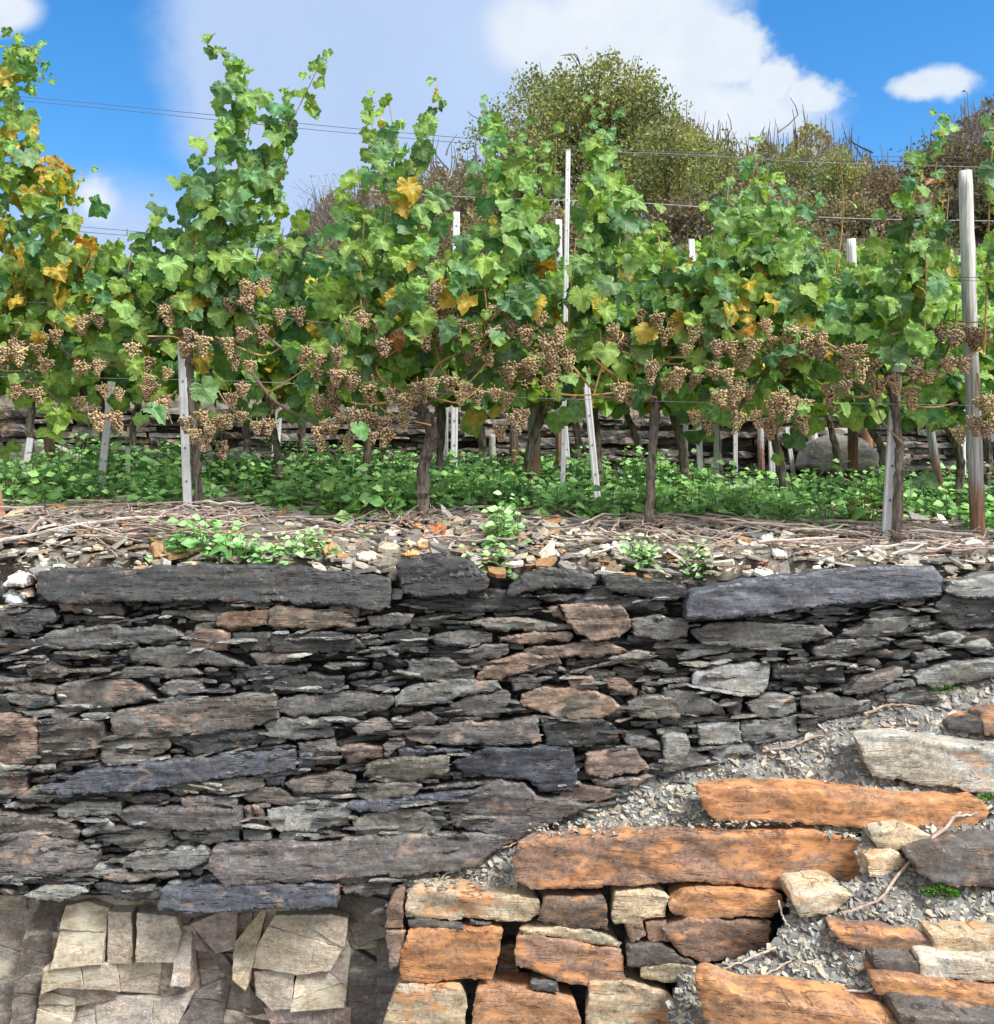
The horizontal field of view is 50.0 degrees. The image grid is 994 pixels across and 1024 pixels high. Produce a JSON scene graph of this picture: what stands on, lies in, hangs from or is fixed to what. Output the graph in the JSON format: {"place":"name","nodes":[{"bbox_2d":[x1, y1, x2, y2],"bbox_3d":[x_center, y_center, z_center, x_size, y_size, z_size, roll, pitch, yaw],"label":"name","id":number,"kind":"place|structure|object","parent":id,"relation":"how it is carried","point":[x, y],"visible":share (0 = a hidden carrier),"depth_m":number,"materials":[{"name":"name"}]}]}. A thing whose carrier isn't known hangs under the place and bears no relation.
{"place":"outdoors","nodes":[
{"label":"outdoors","id":0,"kind":"place"},
{"bbox_2d":[0,202,993,579],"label":"ground","id":1,"kind":"structure","parent":0,"point":[10,568],"depth_m":4.75,"materials":[{"name":"soil"}]},
{"bbox_2d":[20,438,33,484],"bbox_3d":[-2.624,-0.229,5.931,0.087,0.370,0.017,0,0,0],"label":"vine stake","id":2,"kind":"object","parent":1,"relation":"on","point":[28,448],"visible":0.37,"depth_m":5.92,"materials":[{"name":"wood"}]},
{"bbox_2d":[0,440,80,463],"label":"boulder","id":3,"kind":"object","parent":1,"relation":"on","point":[37,447],"visible":0.13,"depth_m":7.57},
{"bbox_2d":[0,300,93,465],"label":"grapevine","id":4,"kind":"object","parent":1,"relation":"on","point":[30,417],"depth_m":7.14,"materials":[{"name":"brown plant"}]},
{"bbox_2d":[43,427,55,466],"bbox_3d":[-2.692,-0.312,6.433,0.097,0.394,0.064,0,0,0],"label":"vineyard post","id":5,"kind":"object","parent":1,"relation":"on","point":[48,442],"visible":0.29,"depth_m":6.41,"materials":[{"name":"brown wood"}]},
{"bbox_2d":[0,238,121,401],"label":"grapevine","id":6,"kind":"object","parent":1,"relation":"on","point":[69,346],"visible":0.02,"depth_m":5.91,"materials":[{"name":"green plant"}]},
{"bbox_2d":[0,26,187,464],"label":"grapevine","id":7,"kind":"object","parent":1,"relation":"on","point":[43,269],"visible":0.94,"depth_m":5.15,"materials":[{"name":"green plant"}]},
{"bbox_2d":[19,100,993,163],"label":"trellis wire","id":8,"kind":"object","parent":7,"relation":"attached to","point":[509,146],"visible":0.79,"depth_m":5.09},
{"bbox_2d":[97,381,114,494],"bbox_3d":[-2.079,-0.344,5.652,0.105,0.698,0.018,0,0,0],"label":"vine stake","id":9,"kind":"object","parent":1,"relation":"on","point":[105,445],"visible":0.7,"depth_m":5.64,"materials":[{"name":"wood"}]},
{"bbox_2d":[0,254,278,480],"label":"grapevine","id":10,"kind":"object","parent":1,"relation":"on","point":[103,378],"visible":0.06,"depth_m":5.96,"materials":[{"name":"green plant"}]},
{"bbox_2d":[71,265,213,466],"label":"grapevine","id":11,"kind":"object","parent":1,"relation":"on","point":[132,434],"depth_m":7.13,"materials":[{"name":"brown plant"}]},
{"bbox_2d":[177,342,192,509],"bbox_3d":[-1.500,-0.380,5.128,0.072,0.877,0.021,0,0,0],"label":"vine stake","id":12,"kind":"object","parent":1,"relation":"on","point":[186,461],"visible":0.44,"depth_m":5.12,"materials":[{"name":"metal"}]},
{"bbox_2d":[0,376,979,405],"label":"trellis wire","id":13,"kind":"object","parent":12,"relation":"attached to","point":[498,396],"visible":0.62,"depth_m":5.02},
{"bbox_2d":[0,895,387,1023],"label":"bedrock outcrop","id":14,"kind":"object","parent":1,"relation":"on","point":[95,959],"visible":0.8,"depth_m":4.41,"materials":[{"name":"stone"}]},
{"bbox_2d":[145,514,245,563],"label":"nettle plant","id":15,"kind":"object","parent":1,"relation":"on","point":[190,542],"visible":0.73,"depth_m":4.62,"materials":[{"name":"green plant"}]},
{"bbox_2d":[153,304,264,460],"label":"grapevine","id":16,"kind":"object","parent":1,"relation":"on","point":[246,437],"visible":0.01,"depth_m":7.13,"materials":[{"name":"brown plant"}]},
{"bbox_2d":[73,33,378,511],"bbox_3d":[-1.268,-1.101,5.156,1.702,2.324,0.913,0,0,0],"label":"grapevine","id":17,"kind":"object","parent":1,"relation":"on","point":[214,287],"visible":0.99,"depth_m":5.04,"materials":[{"name":"green plant"}]},
{"bbox_2d":[221,447,261,464],"bbox_3d":[-1.836,-0.402,7.649,0.293,0.131,0.271,0,0,0],"label":"boulder","id":18,"kind":"object","parent":1,"relation":"on","point":[239,451],"visible":0.31,"depth_m":7.55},
{"bbox_2d":[202,533,291,564],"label":"nettle plant","id":19,"kind":"object","parent":1,"relation":"on","point":[254,547],"visible":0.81,"depth_m":4.62,"materials":[{"name":"green plant"}]},
{"bbox_2d":[115,252,412,481],"bbox_3d":[-1.237,-0.776,6.054,1.757,1.416,0.798,0,0,0],"label":"grapevine","id":20,"kind":"object","parent":1,"relation":"on","point":[171,351],"visible":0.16,"depth_m":5.97,"materials":[{"name":"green plant"}]},
{"bbox_2d":[262,277,310,467],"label":"grapevine","id":21,"kind":"object","parent":1,"relation":"on","point":[301,432],"depth_m":7.13,"materials":[{"name":"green plant"}]},
{"bbox_2d":[264,528,342,558],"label":"nettle plant","id":22,"kind":"object","parent":1,"relation":"on","point":[295,543],"visible":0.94,"depth_m":4.64,"materials":[{"name":"green plant"}]},
{"bbox_2d":[291,174,383,252],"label":"shrub","id":23,"kind":"object","parent":1,"relation":"on","point":[325,218],"visible":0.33,"depth_m":26.82,"materials":[{"name":"brown plant"}]},
{"bbox_2d":[194,255,505,485],"bbox_3d":[-0.849,-0.785,6.019,2.020,1.448,0.744,0,0,0],"label":"grapevine","id":24,"kind":"object","parent":1,"relation":"on","point":[276,375],"visible":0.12,"depth_m":5.90,"materials":[{"name":"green plant"}]},
{"bbox_2d":[357,550,377,561],"bbox_3d":[-0.560,0.192,4.639,0.101,0.052,0.082,0,0,0],"label":"loose rock","id":25,"kind":"object","parent":1,"relation":"on","point":[368,556],"visible":0.98,"depth_m":4.61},
{"bbox_2d":[307,229,438,263],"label":"shrub","id":26,"kind":"object","parent":1,"relation":"on","point":[335,244],"visible":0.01,"depth_m":15.88,"materials":[{"name":"brown plant"}]},
{"bbox_2d":[316,160,467,254],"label":"shrub","id":27,"kind":"object","parent":1,"relation":"on","point":[424,185],"visible":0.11,"depth_m":25.80,"materials":[{"name":"brown plant"}]},
{"bbox_2d":[301,76,542,522],"bbox_3d":[-0.360,-0.971,5.098,1.211,2.122,0.810,0,0,20],"label":"grapevine","id":28,"kind":"object","parent":1,"relation":"on","point":[429,310],"visible":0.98,"depth_m":4.95,"materials":[{"name":"green plant"}]},
{"bbox_2d":[373,405,488,466],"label":"grapevine","id":29,"kind":"object","parent":1,"relation":"on","point":[481,439],"depth_m":7.13,"materials":[{"name":"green plant"}]},
{"bbox_2d":[296,248,583,484],"bbox_3d":[-0.357,-0.770,6.040,1.820,1.423,0.824,0,0,0],"label":"grapevine","id":30,"kind":"object","parent":1,"relation":"on","point":[535,392],"visible":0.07,"depth_m":6.00,"materials":[{"name":"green plant"}]},
{"bbox_2d":[451,212,459,469],"bbox_3d":[-0.275,-1.102,7.008,0.060,1.739,0.023,0,0,0],"label":"vine stake","id":31,"kind":"object","parent":1,"relation":"on","point":[454,411],"visible":0.32,"depth_m":7.00,"materials":[{"name":"wood"}]},
{"bbox_2d":[418,167,519,255],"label":"shrub","id":32,"kind":"object","parent":1,"relation":"on","point":[464,202],"visible":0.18,"depth_m":24.35,"materials":[{"name":"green plant"}]},
{"bbox_2d":[459,533,518,578],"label":"nettle plant","id":33,"kind":"object","parent":1,"relation":"on","point":[508,570],"visible":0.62,"depth_m":4.62,"materials":[{"name":"green plant"}]},
{"bbox_2d":[0,553,993,998],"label":"slate wall","id":34,"kind":"structure","parent":1,"relation":"on","point":[202,739],"depth_m":4.41,"materials":[{"name":"stone"}]},
{"bbox_2d":[2,589,27,605],"bbox_3d":[-2.051,0.364,4.538,0.106,0.072,0.090,0,0,0],"label":"loose rock","id":35,"kind":"object","parent":34,"relation":"on","point":[11,596],"visible":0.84,"depth_m":4.52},
{"bbox_2d":[3,570,36,586],"bbox_3d":[-2.033,0.282,4.543,0.119,0.070,0.097,0,0,0],"label":"loose rock","id":36,"kind":"object","parent":34,"relation":"on","point":[21,578],"visible":0.99,"depth_m":4.52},
{"bbox_2d":[0,500,993,579],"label":"stone debris","id":37,"kind":"object","parent":1,"relation":"on","point":[548,554],"visible":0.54,"depth_m":4.71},
{"bbox_2d":[0,433,993,529],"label":"weeds","id":38,"kind":"object","parent":1,"relation":"on","point":[69,476],"visible":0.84,"depth_m":5.68,"materials":[{"name":"green plant"}]},
{"bbox_2d":[0,457,993,556],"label":"prunings","id":39,"kind":"object","parent":1,"relation":"on","point":[935,534],"visible":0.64,"depth_m":4.93,"materials":[{"name":"wood"}]},
{"bbox_2d":[0,405,993,473],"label":"terrace wall","id":40,"kind":"structure","parent":1,"relation":"on","point":[12,421],"depth_m":8.05,"materials":[{"name":"stone"}]},
{"bbox_2d":[0,460,993,528],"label":"stone debris","id":41,"kind":"object","parent":1,"relation":"on","point":[912,515],"visible":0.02,"depth_m":5.71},
{"bbox_2d":[421,198,578,264],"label":"shrub","id":42,"kind":"object","parent":1,"relation":"on","point":[464,226],"visible":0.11,"depth_m":19.86,"materials":[{"name":"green plant"}]},
{"bbox_2d":[480,490,532,545],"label":"nettle plant","id":43,"kind":"object","parent":1,"relation":"on","point":[503,526],"visible":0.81,"depth_m":4.76,"materials":[{"name":"green plant"}]},
{"bbox_2d":[509,431,518,467],"bbox_3d":[0.117,-0.358,7.229,0.070,0.390,0.066,0,0,0],"label":"vineyard post","id":44,"kind":"object","parent":1,"relation":"on","point":[513,441],"visible":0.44,"depth_m":7.20,"materials":[{"name":"brown wood"}]},
{"bbox_2d":[461,124,577,231],"bbox_3d":[0.713,-6.815,25.632,3.496,5.837,3.785,0,0,21],"label":"tree","id":45,"kind":"object","parent":1,"relation":"on","point":[523,193],"visible":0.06,"depth_m":25.80,"materials":[{"name":"green plant"}]},
{"bbox_2d":[407,267,657,489],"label":"grapevine","id":46,"kind":"object","parent":1,"relation":"on","point":[531,443],"visible":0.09,"depth_m":5.98,"materials":[{"name":"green plant"}]},
{"bbox_2d":[527,402,540,481],"bbox_3d":[0.213,-0.509,6.111,0.078,0.976,0.075,0,0,0],"label":"vineyard post","id":47,"kind":"object","parent":1,"relation":"on","point":[537,452],"visible":0.3,"depth_m":6.08,"materials":[{"name":"brown wood"}]},
{"bbox_2d":[554,219,561,470],"bbox_3d":[0.397,-1.029,6.801,0.065,1.666,0.058,0,0,0],"label":"vineyard post","id":48,"kind":"object","parent":1,"relation":"on","point":[558,435],"visible":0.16,"depth_m":6.78,"materials":[{"name":"grey wood"}]},
{"bbox_2d":[560,151,569,489],"bbox_3d":[0.359,-0.950,5.604,0.054,1.908,0.013,0,0,0],"label":"vine stake","id":49,"kind":"object","parent":1,"relation":"on","point":[566,275],"visible":0.49,"depth_m":5.60,"materials":[{"name":"wood"}]},
{"bbox_2d":[5,221,981,277],"bbox_3d":[-0.082,-1.254,5.032,5.676,0.405,0.009,0,0,4],"label":"trellis wire","id":50,"kind":"object","parent":49,"relation":"attached to","point":[385,254],"visible":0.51,"depth_m":5.08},
{"bbox_2d":[315,184,982,220],"bbox_3d":[1.195,-1.746,6.030,4.451,0.219,0.004,0,0,0],"label":"trellis wire","id":51,"kind":"object","parent":49,"relation":"attached to","point":[671,204],"visible":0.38,"depth_m":6.03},
{"bbox_2d":[498,372,643,465],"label":"grapevine","id":52,"kind":"object","parent":1,"relation":"on","point":[577,435],"depth_m":7.13,"materials":[{"name":"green plant"}]},
{"bbox_2d":[485,192,671,254],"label":"shrub","id":53,"kind":"object","parent":1,"relation":"on","point":[572,230],"visible":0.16,"depth_m":21.60,"materials":[{"name":"brown plant"}]},
{"bbox_2d":[442,45,725,233],"bbox_3d":[1.986,-8.229,25.457,7.276,5.216,5.442,0,0,-29],"label":"tree","id":54,"kind":"object","parent":1,"relation":"on","point":[629,124],"visible":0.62,"depth_m":24.27,"materials":[{"name":"green plant"}]},
{"bbox_2d":[450,255,719,493],"bbox_3d":[0.529,-0.746,6.083,1.738,1.439,0.693,0,0,0],"label":"grapevine","id":55,"kind":"object","parent":1,"relation":"on","point":[547,405],"visible":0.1,"depth_m":5.96,"materials":[{"name":"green plant"}]},
{"bbox_2d":[583,383,600,499],"bbox_3d":[0.516,-0.346,5.757,0.103,0.700,0.019,0,0,0],"label":"vine stake","id":56,"kind":"object","parent":1,"relation":"on","point":[591,441],"visible":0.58,"depth_m":5.75,"materials":[{"name":"wood"}]},
{"bbox_2d":[480,90,732,532],"bbox_3d":[0.578,-0.905,5.062,1.092,2.103,0.868,0,0,-33],"label":"grapevine","id":57,"kind":"object","parent":1,"relation":"on","point":[614,313],"visible":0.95,"depth_m":4.91,"materials":[{"name":"green plant"}]},
{"bbox_2d":[562,212,688,261],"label":"shrub","id":58,"kind":"object","parent":1,"relation":"on","point":[629,235],"visible":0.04,"depth_m":16.16,"materials":[{"name":"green plant"}]},
{"bbox_2d":[552,374,702,471],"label":"grapevine","id":59,"kind":"object","parent":1,"relation":"on","point":[635,436],"depth_m":7.15,"materials":[{"name":"brown plant"}]},
{"bbox_2d":[273,74,993,256],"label":"scrub","id":60,"kind":"object","parent":1,"relation":"on","point":[766,146],"visible":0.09,"depth_m":29.71,"materials":[{"name":"brown plant"}]},
{"bbox_2d":[613,533,662,569],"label":"nettle plant","id":61,"kind":"object","parent":1,"relation":"on","point":[639,564],"visible":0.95,"depth_m":4.62,"materials":[{"name":"green plant"}]},
{"bbox_2d":[555,114,737,240],"bbox_3d":[3.338,-6.788,23.341,4.022,4.126,4.748,0,0,39],"label":"tree","id":62,"kind":"object","parent":1,"relation":"on","point":[673,168],"visible":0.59,"depth_m":22.74,"materials":[{"name":"green plant"}]},
{"bbox_2d":[377,677,993,1023],"bbox_3d":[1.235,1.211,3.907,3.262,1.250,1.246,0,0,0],"label":"gravel","id":63,"kind":"structure","parent":1,"relation":"on","point":[800,956],"depth_m":4.10,"materials":[{"name":"gravel"}]},
{"bbox_2d":[383,703,993,1023],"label":"wall","id":64,"kind":"structure","parent":63,"relation":"on","point":[722,896],"depth_m":4.04,"materials":[{"name":"stone"}]},
{"bbox_2d":[408,814,794,888],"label":"gravel","id":65,"kind":"structure","parent":64,"relation":"on","point":[540,828],"depth_m":4.19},
{"bbox_2d":[848,811,961,912],"bbox_3d":[1.490,1.248,3.829,0.570,0.307,0.047,0,0,-26],"label":"dry stick","id":66,"kind":"object","parent":64,"relation":"on","point":[935,835],"visible":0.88,"depth_m":3.79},
{"bbox_2d":[920,883,961,898],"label":"moss","id":67,"kind":"object","parent":63,"relation":"on","point":[933,888],"visible":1,"depth_m":3.73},
{"bbox_2d":[634,182,736,249],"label":"shrub","id":68,"kind":"object","parent":1,"relation":"on","point":[690,218],"visible":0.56,"depth_m":21.29,"materials":[{"name":"brown plant"}]},
{"bbox_2d":[536,280,841,496],"bbox_3d":[1.120,-0.679,5.986,1.891,1.353,0.811,0,0,0],"label":"grapevine","id":69,"kind":"object","parent":1,"relation":"on","point":[619,411],"visible":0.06,"depth_m":5.96,"materials":[{"name":"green plant"}]},
{"bbox_2d":[671,539,713,578],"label":"nettle plant","id":70,"kind":"object","parent":1,"relation":"on","point":[697,575],"visible":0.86,"depth_m":4.62,"materials":[{"name":"green plant"}]},
{"bbox_2d":[688,239,702,474],"bbox_3d":[1.345,-1.042,7.207,0.101,1.603,0.020,0,0,0],"label":"vine stake","id":71,"kind":"object","parent":1,"relation":"on","point":[699,447],"visible":0.27,"depth_m":7.20,"materials":[{"name":"wood"}]},
{"bbox_2d":[714,424,718,492],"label":"vine stake","id":72,"kind":"object","parent":1,"relation":"on","point":[716,448],"visible":0.36,"depth_m":6.25,"materials":[{"name":"wood"}]},
{"bbox_2d":[684,128,769,213],"bbox_3d":[5.667,-6.839,26.319,3.552,5.213,3.699,0,0,0],"label":"tree","id":73,"kind":"object","parent":1,"relation":"on","point":[726,162],"visible":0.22,"depth_m":25.81,"materials":[{"name":"green plant"}]},
{"bbox_2d":[733,426,737,471],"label":"vine stake","id":74,"kind":"object","parent":1,"relation":"on","point":[735,447],"visible":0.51,"depth_m":8.00,"materials":[{"name":"wood"}]},
{"bbox_2d":[757,428,764,470],"bbox_3d":[1.981,-0.470,8.000,0.058,0.334,0.054,0,0,0],"label":"vineyard post","id":75,"kind":"object","parent":1,"relation":"on","point":[760,450],"visible":0.9,"depth_m":7.98,"materials":[{"name":"brown wood"}]},
{"bbox_2d":[721,174,816,239],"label":"shrub","id":76,"kind":"object","parent":1,"relation":"on","point":[779,197],"visible":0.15,"depth_m":24.41,"materials":[{"name":"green plant"}]},
{"bbox_2d":[631,282,924,497],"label":"grapevine","id":77,"kind":"object","parent":1,"relation":"on","point":[793,374],"visible":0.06,"depth_m":5.97,"materials":[{"name":"brown plant"}]},
{"bbox_2d":[762,386,844,485],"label":"grapevine","id":78,"kind":"object","parent":1,"relation":"on","point":[834,443],"depth_m":7.12,"materials":[{"name":"brown plant"}]},
{"bbox_2d":[773,210,866,269],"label":"shrub","id":79,"kind":"object","parent":1,"relation":"on","point":[826,241],"visible":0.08,"depth_m":15.87,"materials":[{"name":"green plant"}]},
{"bbox_2d":[758,140,882,224],"bbox_3d":[8.312,-8.506,28.261,4.206,3.244,4.011,0,0,0],"label":"tree","id":80,"kind":"object","parent":1,"relation":"on","point":[835,185],"visible":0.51,"depth_m":27.50,"materials":[{"name":"green plant"}]},
{"bbox_2d":[738,243,911,275],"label":"grapevine","id":81,"kind":"object","parent":1,"relation":"on","point":[860,250],"visible":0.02,"depth_m":9.26,"materials":[{"name":"green plant"}]},
{"bbox_2d":[675,108,993,542],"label":"grapevine","id":82,"kind":"object","parent":1,"relation":"on","point":[780,302],"visible":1,"depth_m":4.82,"materials":[{"name":"green plant"}]},
{"bbox_2d":[795,433,878,472],"bbox_3d":[2.455,-0.425,7.714,0.512,0.295,0.488,0,0,0],"label":"boulder","id":83,"kind":"object","parent":1,"relation":"on","point":[818,453],"visible":0.71,"depth_m":7.54,"materials":[{"name":"stone"}]},
{"bbox_2d":[846,238,858,475],"bbox_3d":[2.469,-1.070,7.401,0.084,1.646,0.074,0,0,0],"label":"vineyard post","id":84,"kind":"object","parent":1,"relation":"on","point":[853,453],"visible":0.38,"depth_m":7.37,"materials":[{"name":"white wood"}]},
{"bbox_2d":[835,475,882,526],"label":"nettle plant","id":85,"kind":"object","parent":1,"relation":"on","point":[866,507],"visible":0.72,"depth_m":5.26,"materials":[{"name":"green plant"}]},
{"bbox_2d":[800,186,922,238],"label":"shrub","id":86,"kind":"object","parent":1,"relation":"on","point":[852,211],"visible":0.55,"depth_m":23.31,"materials":[{"name":"green plant"}]},
{"bbox_2d":[836,160,900,213],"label":"shrub","id":87,"kind":"object","parent":1,"relation":"on","point":[874,185],"visible":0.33,"depth_m":26.63,"materials":[{"name":"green plant"}]},
{"bbox_2d":[881,365,902,538],"bbox_3d":[1.840,-0.266,4.969,0.096,0.838,0.024,0,0,0],"label":"vine stake","id":88,"kind":"object","parent":1,"relation":"on","point":[890,470],"visible":0.64,"depth_m":4.96,"materials":[{"name":"wood"}]},
{"bbox_2d":[807,278,993,503],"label":"grapevine","id":89,"kind":"object","parent":1,"relation":"on","point":[986,365],"visible":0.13,"depth_m":5.99,"materials":[{"name":"green plant"}]},
{"bbox_2d":[818,326,989,483],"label":"grapevine","id":90,"kind":"object","parent":1,"relation":"on","point":[877,439],"depth_m":7.14,"materials":[{"name":"brown plant"}]},
{"bbox_2d":[833,215,979,271],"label":"shrub","id":91,"kind":"object","parent":1,"relation":"on","point":[883,237],"visible":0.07,"depth_m":16.04,"materials":[{"name":"green plant"}]},
{"bbox_2d":[860,180,956,247],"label":"shrub","id":92,"kind":"object","parent":1,"relation":"on","point":[919,199],"visible":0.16,"depth_m":22.15,"materials":[{"name":"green plant"}]},
{"bbox_2d":[865,131,993,217],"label":"tree","id":93,"kind":"object","parent":1,"relation":"on","point":[951,176],"visible":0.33,"depth_m":23.47,"materials":[{"name":"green plant"}]},
{"bbox_2d":[877,247,990,302],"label":"grapevine","id":94,"kind":"object","parent":1,"relation":"on","point":[954,272],"visible":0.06,"depth_m":9.25,"materials":[{"name":"green plant"}]},
{"bbox_2d":[925,424,944,505],"bbox_3d":[2.701,-0.352,6.577,0.169,0.780,0.055,0,0,0],"label":"vineyard post","id":95,"kind":"object","parent":1,"relation":"on","point":[933,453],"visible":0.4,"depth_m":6.56,"materials":[{"name":"grey wood"}]},
{"bbox_2d":[877,307,992,491],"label":"grapevine","id":96,"kind":"object","parent":1,"relation":"on","point":[988,452],"visible":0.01,"depth_m":7.13,"materials":[{"name":"brown plant"}]},
{"bbox_2d":[887,285,993,426],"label":"grapevine","id":97,"kind":"object","parent":1,"relation":"on","point":[958,378],"visible":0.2,"depth_m":5.90,"materials":[{"name":"green plant"}]},
{"bbox_2d":[923,174,993,249],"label":"shrub","id":98,"kind":"object","parent":1,"relation":"on","point":[981,204],"visible":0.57,"depth_m":21.62,"materials":[{"name":"brown plant"}]},
{"bbox_2d":[932,114,993,443],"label":"grapevine","id":99,"kind":"object","parent":1,"relation":"on","point":[985,172],"visible":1,"depth_m":4.70,"materials":[{"name":"green plant"}]},
{"bbox_2d":[943,90,993,159],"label":"tree","id":100,"kind":"object","parent":1,"relation":"on","point":[976,126],"visible":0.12,"depth_m":25.86,"materials":[{"name":"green plant"}]},
{"bbox_2d":[959,169,985,534],"bbox_3d":[2.340,-0.732,5.250,0.130,1.895,0.076,0,0,0],"label":"vineyard post","id":101,"kind":"object","parent":1,"relation":"on","point":[976,492],"visible":0.79,"depth_m":5.22,"materials":[{"name":"grey wood"}]},
{"bbox_2d":[953,243,993,302],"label":"grapevine","id":102,"kind":"object","parent":1,"relation":"on","point":[980,259],"visible":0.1,"depth_m":9.37,"materials":[{"name":"green plant"}]},
{"bbox_2d":[961,504,993,529],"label":"nettle plant","id":103,"kind":"object","parent":1,"relation":"on","point":[987,520],"visible":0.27,"depth_m":5.43,"materials":[{"name":"green plant"}]},
{"bbox_2d":[8,95,985,157],"bbox_3d":[-0.082,-1.841,5.032,5.676,0.479,0.009,0,0,4],"label":"trellis wire","id":104,"kind":"object","parent":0,"point":[524,142],"visible":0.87,"depth_m":5.02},
{"bbox_2d":[0,0,993,257],"label":"sky","id":105,"kind":"structure","parent":0,"point":[878,67],"materials":[{"name":"blue"}]},
{"bbox_2d":[617,152,979,167],"bbox_3d":[1.944,-1.987,6.030,2.952,0.111,0.004,0,0,0],"label":"trellis wire","id":106,"kind":"object","parent":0,"point":[791,161],"visible":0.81,"depth_m":6.03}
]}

